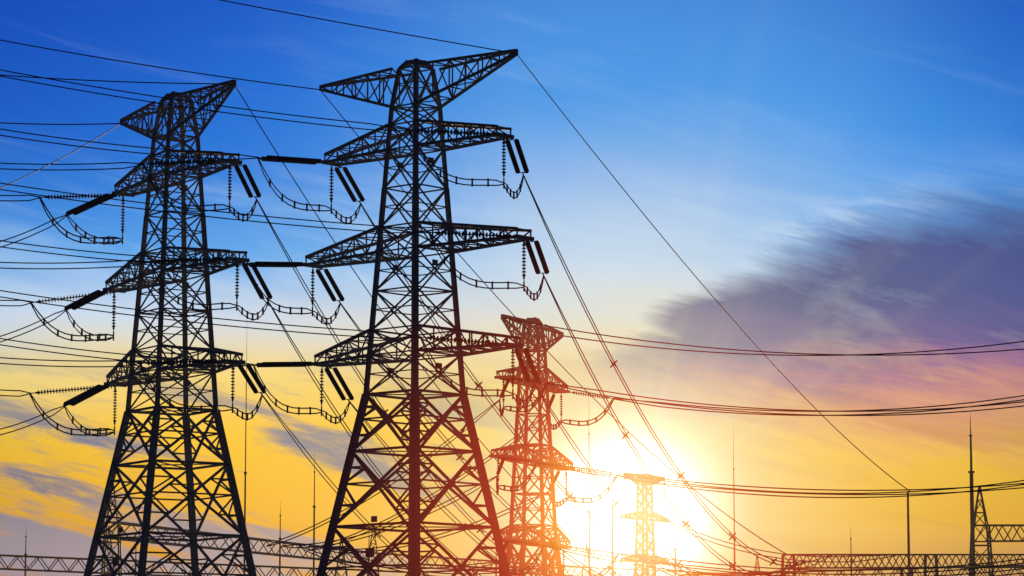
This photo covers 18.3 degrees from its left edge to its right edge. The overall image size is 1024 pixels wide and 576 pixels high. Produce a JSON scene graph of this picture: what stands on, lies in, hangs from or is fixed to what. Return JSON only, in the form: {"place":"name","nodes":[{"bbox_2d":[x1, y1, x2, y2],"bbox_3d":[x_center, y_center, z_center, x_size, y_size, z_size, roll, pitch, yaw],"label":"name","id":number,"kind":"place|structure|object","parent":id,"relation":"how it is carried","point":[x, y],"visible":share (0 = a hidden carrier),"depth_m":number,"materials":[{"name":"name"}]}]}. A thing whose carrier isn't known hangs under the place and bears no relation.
{"place":"outdoors","nodes":[
{"label":"outdoors","id":0,"kind":"place"},
{"bbox_2d":[0,0,1023,575],"label":"sky","id":1,"kind":"structure","parent":0,"point":[839,176],"materials":[{"name":"blue"}]},
{"label":"ground","id":2,"kind":"structure","parent":0,"visible":0},
{"bbox_2d":[24,536,26,575],"bbox_3d":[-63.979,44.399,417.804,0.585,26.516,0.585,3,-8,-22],"label":"lightning mast","id":3,"kind":"object","parent":2,"relation":"on","point":[25,554],"visible":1,"depth_m":418.87,"materials":[{"name":"grey metal"}]},
{"bbox_2d":[0,530,347,575],"bbox_3d":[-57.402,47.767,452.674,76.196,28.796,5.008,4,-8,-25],"label":"gantry","id":4,"kind":"object","parent":2,"relation":"on","point":[137,561],"visible":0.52,"depth_m":454.45,"materials":[{"name":"metal"}]},
{"bbox_2d":[243,353,246,573],"bbox_3d":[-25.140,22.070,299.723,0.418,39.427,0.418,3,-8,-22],"label":"lightning mast","id":5,"kind":"object","parent":2,"relation":"on","point":[245,472],"visible":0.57,"depth_m":300.22,"materials":[{"name":"black metal"}]},
{"bbox_2d":[279,501,281,575],"bbox_3d":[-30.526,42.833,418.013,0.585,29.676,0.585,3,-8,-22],"label":"lightning mast","id":6,"kind":"object","parent":2,"relation":"on","point":[280,538],"visible":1,"depth_m":419.10,"materials":[{"name":"black metal"}]},
{"bbox_2d":[0,75,620,575],"bbox_3d":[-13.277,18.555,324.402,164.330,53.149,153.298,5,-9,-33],"label":"pylon","id":7,"kind":"object","parent":2,"relation":"on","point":[156,183],"visible":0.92,"depth_m":254.10,"materials":[{"name":"metal"}]},
{"bbox_2d":[313,459,315,575],"bbox_3d":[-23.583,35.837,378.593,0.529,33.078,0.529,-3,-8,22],"label":"lightning mast","id":8,"kind":"object","parent":2,"relation":"on","point":[314,506],"visible":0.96,"depth_m":379.47,"materials":[{"name":"black metal"}]},
{"bbox_2d":[101,484,760,575],"bbox_3d":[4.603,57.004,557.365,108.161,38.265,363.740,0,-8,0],"label":"gantry","id":9,"kind":"object","parent":2,"relation":"on","point":[117,526],"visible":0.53,"depth_m":455.71,"materials":[{"name":"metal"}]},
{"bbox_2d":[0,0,909,575],"bbox_3d":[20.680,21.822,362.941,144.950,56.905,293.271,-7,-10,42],"label":"pylon","id":10,"kind":"object","parent":2,"relation":"on","point":[416,518],"visible":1,"depth_m":241.18,"materials":[{"name":"metal"}]},
{"bbox_2d":[588,433,590,575],"bbox_3d":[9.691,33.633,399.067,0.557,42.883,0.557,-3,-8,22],"label":"lightning mast","id":11,"kind":"object","parent":2,"relation":"on","point":[589,511],"visible":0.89,"depth_m":399.48,"materials":[{"name":"metal"}]},
{"bbox_2d":[609,504,615,575],"bbox_3d":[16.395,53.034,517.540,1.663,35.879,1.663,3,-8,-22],"label":"pole","id":12,"kind":"object","parent":2,"relation":"on","point":[612,573],"visible":0.9,"depth_m":518.98,"materials":[{"name":"metal"}]},
{"bbox_2d":[266,314,1023,575],"bbox_3d":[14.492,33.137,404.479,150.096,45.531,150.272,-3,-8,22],"label":"pylon","id":13,"kind":"object","parent":2,"relation":"on","point":[514,457],"visible":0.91,"depth_m":340.65,"materials":[{"name":"red metal"}]},
{"bbox_2d":[674,516,676,575],"bbox_3d":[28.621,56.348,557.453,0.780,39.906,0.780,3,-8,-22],"label":"lightning mast","id":14,"kind":"object","parent":2,"relation":"on","point":[675,549],"visible":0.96,"depth_m":558.70,"materials":[{"name":"metal"}]},
{"bbox_2d":[733,434,735,575],"bbox_3d":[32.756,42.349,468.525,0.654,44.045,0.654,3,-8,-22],"label":"lightning mast","id":15,"kind":"object","parent":2,"relation":"on","point":[734,502],"visible":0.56,"depth_m":469.91,"materials":[{"name":"brown metal"}]},
{"bbox_2d":[619,472,895,575],"bbox_3d":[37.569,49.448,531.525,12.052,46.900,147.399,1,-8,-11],"label":"pylon","id":16,"kind":"object","parent":2,"relation":"on","point":[644,547],"visible":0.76,"depth_m":598.39,"materials":[{"name":"yellow metal"}]},
{"bbox_2d":[850,538,851,575],"bbox_3d":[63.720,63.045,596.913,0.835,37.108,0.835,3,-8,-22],"label":"lightning mast","id":17,"kind":"object","parent":2,"relation":"on","point":[850,559],"visible":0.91,"depth_m":598.38,"materials":[{"name":"metal"}]},
{"bbox_2d":[680,564,1023,575],"bbox_3d":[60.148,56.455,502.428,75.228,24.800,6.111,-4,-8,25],"label":"gantry","id":18,"kind":"object","parent":2,"relation":"on","point":[901,571],"visible":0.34,"depth_m":504.93,"materials":[{"name":"metal"}]},
{"bbox_2d":[781,554,1023,575],"bbox_3d":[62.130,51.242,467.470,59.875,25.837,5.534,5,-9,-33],"label":"gantry","id":19,"kind":"object","parent":2,"relation":"on","point":[935,556],"visible":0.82,"depth_m":464.24,"materials":[{"name":"metal"}]},
{"bbox_2d":[907,492,909,575],"bbox_3d":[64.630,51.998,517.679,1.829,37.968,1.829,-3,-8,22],"label":"pole","id":20,"kind":"object","parent":2,"relation":"on","point":[908,538],"visible":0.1,"depth_m":519.22,"materials":[{"name":"black metal"}]},
{"bbox_2d":[968,416,975,575],"bbox_3d":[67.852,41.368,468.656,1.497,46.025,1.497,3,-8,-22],"label":"lightning mast","id":21,"kind":"object","parent":2,"relation":"on","point":[971,471],"visible":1,"depth_m":470.02,"materials":[{"name":"black metal"}]},
{"bbox_2d":[969,487,1023,575],"bbox_3d":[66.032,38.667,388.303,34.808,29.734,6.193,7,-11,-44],"label":"gantry","id":22,"kind":"object","parent":2,"relation":"on","point":[988,538],"visible":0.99,"depth_m":380.02,"materials":[{"name":"metal"}]}
]}

